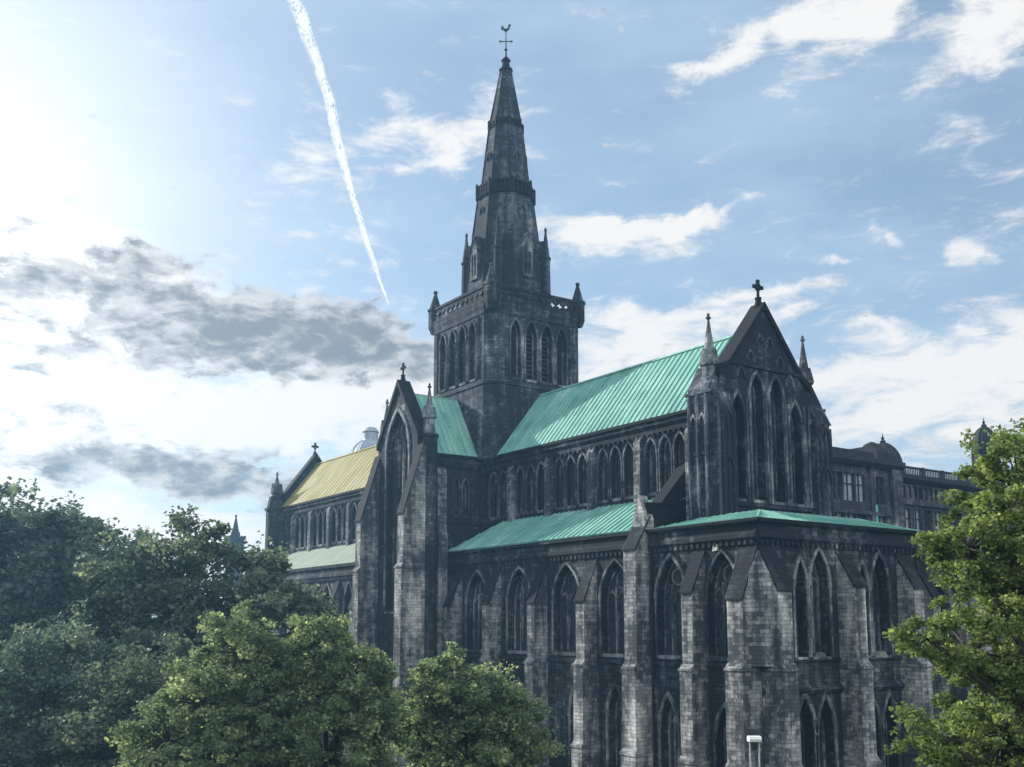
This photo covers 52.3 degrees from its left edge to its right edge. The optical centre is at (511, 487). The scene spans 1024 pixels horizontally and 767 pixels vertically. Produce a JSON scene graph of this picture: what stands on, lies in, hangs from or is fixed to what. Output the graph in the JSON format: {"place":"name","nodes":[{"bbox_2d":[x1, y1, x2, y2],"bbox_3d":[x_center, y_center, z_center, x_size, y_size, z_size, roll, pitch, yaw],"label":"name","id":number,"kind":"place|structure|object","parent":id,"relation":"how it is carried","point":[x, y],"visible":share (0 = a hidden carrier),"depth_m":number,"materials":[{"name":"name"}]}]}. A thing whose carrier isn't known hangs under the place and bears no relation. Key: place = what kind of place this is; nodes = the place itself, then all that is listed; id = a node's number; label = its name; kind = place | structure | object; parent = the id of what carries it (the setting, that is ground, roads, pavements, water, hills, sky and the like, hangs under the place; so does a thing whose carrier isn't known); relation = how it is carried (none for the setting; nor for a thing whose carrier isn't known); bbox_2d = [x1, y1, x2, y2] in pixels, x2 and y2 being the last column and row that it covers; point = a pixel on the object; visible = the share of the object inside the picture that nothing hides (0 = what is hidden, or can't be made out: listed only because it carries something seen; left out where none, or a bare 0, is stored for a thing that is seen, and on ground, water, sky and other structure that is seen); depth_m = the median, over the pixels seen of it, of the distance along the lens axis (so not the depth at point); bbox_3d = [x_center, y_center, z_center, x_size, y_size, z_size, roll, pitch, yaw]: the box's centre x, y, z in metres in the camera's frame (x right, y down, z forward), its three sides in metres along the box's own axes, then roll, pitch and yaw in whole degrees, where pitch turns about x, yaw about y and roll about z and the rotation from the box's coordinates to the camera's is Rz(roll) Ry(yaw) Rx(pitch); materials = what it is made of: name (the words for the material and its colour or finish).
{"place":"outdoors","nodes":[
{"label":"outdoors","id":0,"kind":"place"},
{"bbox_2d":[350,426,379,452],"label":"domed building","id":1,"kind":"structure","parent":0,"point":[370,436],"depth_m":171.35,"materials":[{"name":"stone"}]},
{"bbox_2d":[0,0,1023,617],"label":"sky","id":2,"kind":"structure","parent":0,"point":[193,302],"materials":[{"name":"blue"}]},
{"bbox_2d":[288,0,388,302],"bbox_3d":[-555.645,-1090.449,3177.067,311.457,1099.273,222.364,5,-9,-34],"label":"vapour trail","id":3,"kind":"object","parent":2,"relation":"in","point":[302,20],"visible":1,"depth_m":3170.54,"materials":[{"name":"white"}]},
{"bbox_3d":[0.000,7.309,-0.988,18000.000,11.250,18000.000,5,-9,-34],"label":"ground","id":4,"kind":"structure","parent":0,"visible":0},
{"bbox_2d":[0,476,139,692],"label":"broadleaf tree","id":5,"kind":"object","parent":4,"relation":"on","point":[50,531],"visible":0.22,"depth_m":73.05,"materials":[{"name":"green plant"}]},
{"bbox_2d":[0,528,156,765],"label":"broadleaf tree","id":6,"kind":"object","parent":4,"relation":"on","point":[43,578],"visible":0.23,"depth_m":67.76,"materials":[{"name":"green plant"}]},
{"bbox_2d":[0,598,172,766],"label":"broadleaf tree","id":7,"kind":"object","parent":4,"relation":"on","point":[22,740],"visible":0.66,"depth_m":53.11,"materials":[{"name":"green plant"}]},
{"bbox_2d":[99,528,132,557],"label":"slim tree","id":8,"kind":"object","parent":4,"relation":"on","point":[118,544],"visible":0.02,"depth_m":128.69,"materials":[{"name":"green plant"}]},
{"bbox_2d":[25,632,257,766],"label":"broadleaf tree","id":9,"kind":"object","parent":4,"relation":"on","point":[130,687],"visible":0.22,"depth_m":49.73,"materials":[{"name":"green plant"}]},
{"bbox_2d":[128,525,158,618],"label":"slim tree","id":10,"kind":"object","parent":4,"relation":"on","point":[137,535],"visible":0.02,"depth_m":129.02,"materials":[{"name":"green plant"}]},
{"bbox_2d":[58,504,356,753],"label":"broadleaf tree","id":11,"kind":"object","parent":4,"relation":"on","point":[171,596],"visible":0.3,"depth_m":65.61,"materials":[{"name":"green plant"}]},
{"bbox_2d":[104,598,317,766],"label":"broadleaf tree","id":12,"kind":"object","parent":4,"relation":"on","point":[202,729],"visible":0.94,"depth_m":39.70,"materials":[{"name":"green plant"}]},
{"bbox_2d":[224,515,245,614],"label":"church steeple","id":13,"kind":"object","parent":4,"relation":"on","point":[234,537],"visible":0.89,"depth_m":259.10,"materials":[{"name":"grey stone"}]},
{"bbox_2d":[242,605,416,766],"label":"broadleaf tree","id":14,"kind":"object","parent":4,"relation":"on","point":[344,721],"visible":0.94,"depth_m":40.65,"materials":[{"name":"green plant"}]},
{"bbox_2d":[391,641,567,766],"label":"broadleaf tree","id":15,"kind":"object","parent":4,"relation":"on","point":[477,716],"visible":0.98,"depth_m":43.56,"materials":[{"name":"green plant"}]},
{"bbox_2d":[250,24,1000,766],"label":"cathedral","id":16,"kind":"structure","parent":4,"relation":"on","point":[670,560],"depth_m":75.46,"materials":[{"name":"stone"}]},
{"bbox_2d":[295,515,299,549],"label":"window","id":17,"kind":"structure","parent":16,"relation":"in","point":[298,516],"depth_m":128.14,"materials":[{"name":"stone"}]},
{"bbox_2d":[300,514,304,549],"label":"window","id":18,"kind":"structure","parent":16,"relation":"in","point":[303,515],"depth_m":127.00,"materials":[{"name":"stone"}]},
{"bbox_2d":[305,512,308,548],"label":"window","id":19,"kind":"structure","parent":16,"relation":"in","point":[308,512],"depth_m":126.01,"materials":[{"name":"stone"}]},
{"bbox_2d":[312,511,317,547],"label":"window","id":20,"kind":"structure","parent":16,"relation":"in","point":[315,512],"depth_m":124.18,"materials":[{"name":"stone"}]},
{"bbox_2d":[317,510,323,546],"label":"window","id":21,"kind":"structure","parent":16,"relation":"in","point":[319,545],"depth_m":122.88,"materials":[{"name":"stone"}]},
{"bbox_2d":[323,508,326,545],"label":"window","id":22,"kind":"structure","parent":16,"relation":"in","point":[326,508],"depth_m":121.84,"materials":[{"name":"stone"}]},
{"bbox_2d":[323,582,330,595],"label":"window","id":23,"kind":"structure","parent":16,"relation":"in","point":[327,584],"depth_m":110.85,"materials":[{"name":"stone"}]},
{"bbox_2d":[331,507,336,544],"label":"window","id":24,"kind":"structure","parent":16,"relation":"in","point":[332,543],"depth_m":119.92,"materials":[{"name":"stone"}]},
{"bbox_2d":[337,505,342,543],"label":"window","id":25,"kind":"structure","parent":16,"relation":"in","point":[340,506],"depth_m":118.73,"materials":[{"name":"stone"}]},
{"bbox_2d":[342,504,346,542],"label":"window","id":26,"kind":"structure","parent":16,"relation":"in","point":[345,504],"depth_m":117.54,"materials":[{"name":"stone"}]},
{"bbox_2d":[342,580,351,613],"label":"window","id":27,"kind":"structure","parent":16,"relation":"in","point":[348,583],"depth_m":107.27,"materials":[{"name":"stone"}]},
{"bbox_2d":[351,502,357,541],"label":"window","id":28,"kind":"structure","parent":16,"relation":"in","point":[354,503],"depth_m":115.78,"materials":[{"name":"stone"}]},
{"bbox_2d":[383,406,409,613],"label":"window","id":29,"kind":"structure","parent":16,"relation":"in","point":[401,448],"depth_m":93.49,"materials":[{"name":"stone"}]},
{"bbox_2d":[439,333,446,392],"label":"window","id":30,"kind":"structure","parent":16,"relation":"in","point":[444,390],"depth_m":100.15,"materials":[{"name":"stone"}]},
{"bbox_2d":[448,329,456,389],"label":"window","id":31,"kind":"structure","parent":16,"relation":"in","point":[452,330],"depth_m":98.76,"materials":[{"name":"stone"}]},
{"bbox_2d":[452,477,460,517],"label":"window","id":32,"kind":"structure","parent":16,"relation":"in","point":[454,486],"depth_m":92.15,"materials":[{"name":"stone"}]},
{"bbox_2d":[458,324,466,386],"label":"window","id":33,"kind":"structure","parent":16,"relation":"in","point":[465,335],"depth_m":97.33,"materials":[{"name":"stone"}]},
{"bbox_2d":[461,478,469,517],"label":"window","id":34,"kind":"structure","parent":16,"relation":"in","point":[463,487],"depth_m":92.69,"materials":[{"name":"stone"}]},
{"bbox_2d":[468,320,476,382],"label":"window","id":35,"kind":"structure","parent":16,"relation":"in","point":[472,321],"depth_m":95.80,"materials":[{"name":"stone"}]},
{"bbox_2d":[465,569,486,652],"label":"window","id":36,"kind":"structure","parent":16,"relation":"in","point":[481,586],"depth_m":87.78,"materials":[{"name":"stone"}]},
{"bbox_2d":[489,472,498,520],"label":"window","id":37,"kind":"structure","parent":16,"relation":"in","point":[493,473],"depth_m":93.05,"materials":[{"name":"stone"}]},
{"bbox_2d":[498,469,506,518],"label":"window","id":38,"kind":"structure","parent":16,"relation":"in","point":[505,479],"depth_m":91.99,"materials":[{"name":"stone"}]},
{"bbox_2d":[509,317,522,380],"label":"window","id":39,"kind":"structure","parent":16,"relation":"in","point":[513,334],"depth_m":95.12,"materials":[{"name":"stone"}]},
{"bbox_2d":[505,566,530,653],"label":"window","id":40,"kind":"structure","parent":16,"relation":"in","point":[523,586],"depth_m":82.67,"materials":[{"name":"stone"}]},
{"bbox_2d":[515,677,523,723],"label":"window","id":41,"kind":"structure","parent":16,"relation":"in","point":[519,679],"depth_m":80.83,"materials":[{"name":"stone"}]},
{"bbox_2d":[515,465,525,516],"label":"window","id":42,"kind":"structure","parent":16,"relation":"in","point":[523,481],"depth_m":89.75,"materials":[{"name":"stone"}]},
{"bbox_2d":[525,463,535,514],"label":"window","id":43,"kind":"structure","parent":16,"relation":"in","point":[533,475],"depth_m":88.57,"materials":[{"name":"stone"}]},
{"bbox_2d":[525,320,537,382],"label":"window","id":44,"kind":"structure","parent":16,"relation":"in","point":[529,341],"depth_m":96.31,"materials":[{"name":"stone"}]},
{"bbox_2d":[536,461,543,512],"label":"window","id":45,"kind":"structure","parent":16,"relation":"in","point":[541,462],"depth_m":87.41,"materials":[{"name":"stone"}]},
{"bbox_2d":[540,324,553,385],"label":"window","id":46,"kind":"structure","parent":16,"relation":"in","point":[543,340],"depth_m":97.21,"materials":[{"name":"stone"}]},
{"bbox_2d":[554,456,565,510],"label":"window","id":47,"kind":"structure","parent":16,"relation":"in","point":[562,493],"depth_m":85.33,"materials":[{"name":"stone"}]},
{"bbox_2d":[555,327,567,387],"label":"window","id":48,"kind":"structure","parent":16,"relation":"in","point":[559,341],"depth_m":98.12,"materials":[{"name":"stone"}]},
{"bbox_2d":[551,562,579,655],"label":"window","id":49,"kind":"structure","parent":16,"relation":"in","point":[571,582],"depth_m":77.69,"materials":[{"name":"stone"}]},
{"bbox_2d":[567,685,572,766],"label":"window","id":50,"kind":"structure","parent":16,"relation":"in","point":[571,693],"depth_m":75.41,"materials":[{"name":"stone"}]},
{"bbox_2d":[565,454,576,508],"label":"window","id":51,"kind":"structure","parent":16,"relation":"in","point":[574,465],"depth_m":84.07,"materials":[{"name":"stone"}]},
{"bbox_2d":[577,452,586,506],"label":"window","id":52,"kind":"structure","parent":16,"relation":"in","point":[584,470],"depth_m":82.88,"materials":[{"name":"stone"}]},
{"bbox_2d":[596,447,609,503],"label":"window","id":53,"kind":"structure","parent":16,"relation":"in","point":[605,465],"depth_m":80.79,"materials":[{"name":"stone"}]},
{"bbox_2d":[598,557,624,657],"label":"window","id":54,"kind":"structure","parent":16,"relation":"in","point":[615,601],"depth_m":73.25,"materials":[{"name":"stone"}]},
{"bbox_2d":[605,681,622,766],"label":"window","id":55,"kind":"structure","parent":16,"relation":"in","point":[618,712],"depth_m":72.01,"materials":[{"name":"stone"}]},
{"bbox_2d":[609,444,622,501],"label":"window","id":56,"kind":"structure","parent":16,"relation":"in","point":[618,460],"depth_m":79.55,"materials":[{"name":"stone"}]},
{"bbox_2d":[622,442,633,499],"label":"window","id":57,"kind":"structure","parent":16,"relation":"in","point":[630,457],"depth_m":78.40,"materials":[{"name":"stone"}]},
{"bbox_2d":[644,436,658,496],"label":"window","id":58,"kind":"structure","parent":16,"relation":"in","point":[654,480],"depth_m":76.36,"materials":[{"name":"stone"}]},
{"bbox_2d":[658,433,672,490],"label":"window","id":59,"kind":"structure","parent":16,"relation":"in","point":[668,452],"depth_m":75.19,"materials":[{"name":"stone"}]},
{"bbox_2d":[657,691,679,766],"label":"window","id":60,"kind":"structure","parent":16,"relation":"in","point":[673,721],"depth_m":67.58,"materials":[{"name":"stone"}]},
{"bbox_2d":[654,553,683,659],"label":"window","id":61,"kind":"structure","parent":16,"relation":"in","point":[672,598],"depth_m":68.55,"materials":[{"name":"stone"}]},
{"bbox_2d":[672,431,684,471],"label":"window","id":62,"kind":"structure","parent":16,"relation":"in","point":[682,444],"depth_m":74.04,"materials":[{"name":"stone"}]},
{"bbox_2d":[704,548,733,660],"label":"window","id":63,"kind":"structure","parent":16,"relation":"in","point":[723,577],"depth_m":65.01,"materials":[{"name":"stone"}]},
{"bbox_2d":[712,702,726,766],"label":"window","id":64,"kind":"structure","parent":16,"relation":"in","point":[714,736],"depth_m":63.67,"materials":[{"name":"stone"}]},
{"bbox_2d":[732,389,747,501],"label":"window","id":65,"kind":"structure","parent":16,"relation":"in","point":[736,392],"depth_m":71.36,"materials":[{"name":"stone"}]},
{"bbox_2d":[747,370,767,503],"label":"window","id":66,"kind":"structure","parent":16,"relation":"in","point":[750,391],"depth_m":72.75,"materials":[{"name":"stone"}]},
{"bbox_2d":[767,374,786,505],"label":"window","id":67,"kind":"structure","parent":16,"relation":"in","point":[770,395],"depth_m":73.88,"materials":[{"name":"stone"}]},
{"bbox_2d":[790,400,804,506],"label":"window","id":68,"kind":"structure","parent":16,"relation":"in","point":[794,402],"depth_m":74.81,"materials":[{"name":"stone"}]},
{"bbox_2d":[791,554,810,659],"bbox_3d":[17.440,7.389,64.050,1.500,6.482,0.990,5,-9,-34],"label":"window","id":69,"kind":"structure","parent":16,"relation":"in","point":[799,559],"depth_m":63.80,"materials":[{"name":"stone"}]},
{"bbox_2d":[799,694,818,766],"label":"window","id":70,"kind":"structure","parent":16,"relation":"in","point":[805,696],"depth_m":63.16,"materials":[{"name":"stone"}]},
{"bbox_2d":[807,546,833,658],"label":"window","id":71,"kind":"structure","parent":16,"relation":"in","point":[814,601],"depth_m":65.36,"materials":[{"name":"stone"}]},
{"bbox_2d":[816,693,838,766],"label":"window","id":72,"kind":"structure","parent":16,"relation":"in","point":[820,735],"depth_m":64.19,"materials":[{"name":"stone"}]},
{"bbox_2d":[857,558,872,657],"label":"window","id":73,"kind":"structure","parent":16,"relation":"in","point":[861,563],"depth_m":67.45,"materials":[{"name":"stone"}]},
{"bbox_2d":[874,697,882,766],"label":"window","id":74,"kind":"structure","parent":16,"relation":"in","point":[877,710],"depth_m":66.68,"materials":[{"name":"stone"}]},
{"bbox_2d":[869,550,893,657],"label":"window","id":75,"kind":"structure","parent":16,"relation":"in","point":[875,612],"depth_m":68.80,"materials":[{"name":"stone"}]},
{"bbox_2d":[881,689,901,766],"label":"window","id":76,"kind":"structure","parent":16,"relation":"in","point":[888,694],"depth_m":67.61,"materials":[{"name":"stone"}]},
{"bbox_2d":[932,577,947,636],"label":"window","id":77,"kind":"structure","parent":16,"relation":"in","point":[943,591],"depth_m":73.38,"materials":[{"name":"stone"}]},
{"bbox_2d":[956,576,969,640],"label":"window","id":78,"kind":"structure","parent":16,"relation":"in","point":[957,577],"depth_m":74.65,"materials":[{"name":"stone"}]},
{"bbox_2d":[747,736,761,766],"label":"lamp post","id":79,"kind":"object","parent":4,"relation":"on","point":[754,742],"visible":1,"depth_m":46.11,"materials":[{"name":"white metal"}]},
{"bbox_2d":[832,418,1022,714],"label":"infirmary","id":80,"kind":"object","parent":4,"relation":"on","point":[874,482],"visible":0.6,"depth_m":115.85,"materials":[{"name":"stone"}]},
{"bbox_2d":[833,471,840,498],"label":"window","id":81,"kind":"structure","parent":80,"relation":"in","point":[835,474],"depth_m":111.26,"materials":[{"name":"grey glass"}]},
{"bbox_2d":[844,473,852,500],"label":"window","id":82,"kind":"structure","parent":80,"relation":"in","point":[847,477],"depth_m":112.27,"materials":[{"name":"grey glass"}]},
{"bbox_2d":[845,513,852,517],"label":"window","id":83,"kind":"structure","parent":80,"relation":"in","point":[847,515],"depth_m":111.93,"materials":[{"name":"grey glass"}]},
{"bbox_2d":[856,474,862,501],"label":"window","id":84,"kind":"structure","parent":80,"relation":"in","point":[859,485],"depth_m":113.34,"materials":[{"name":"grey glass"}]},
{"bbox_2d":[876,477,882,503],"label":"window","id":85,"kind":"structure","parent":80,"relation":"in","point":[878,480],"depth_m":115.30,"materials":[{"name":"grey glass"}]},
{"bbox_2d":[904,508,908,527],"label":"window","id":86,"kind":"structure","parent":80,"relation":"in","point":[906,510],"depth_m":118.49,"materials":[{"name":"grey glass"}]},
{"bbox_2d":[914,510,919,529],"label":"window","id":87,"kind":"structure","parent":80,"relation":"in","point":[916,519],"depth_m":119.51,"materials":[{"name":"grey glass"}]},
{"bbox_2d":[924,511,929,532],"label":"window","id":88,"kind":"structure","parent":80,"relation":"in","point":[926,513],"depth_m":120.60,"materials":[{"name":"grey glass"}]},
{"bbox_2d":[935,512,939,534],"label":"window","id":89,"kind":"structure","parent":80,"relation":"in","point":[936,513],"depth_m":121.72,"materials":[{"name":"grey glass"}]},
{"bbox_2d":[882,418,1023,766],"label":"broadleaf tree","id":90,"kind":"object","parent":4,"relation":"on","point":[970,660],"visible":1,"depth_m":22.64,"materials":[{"name":"green plant"}]}
]}

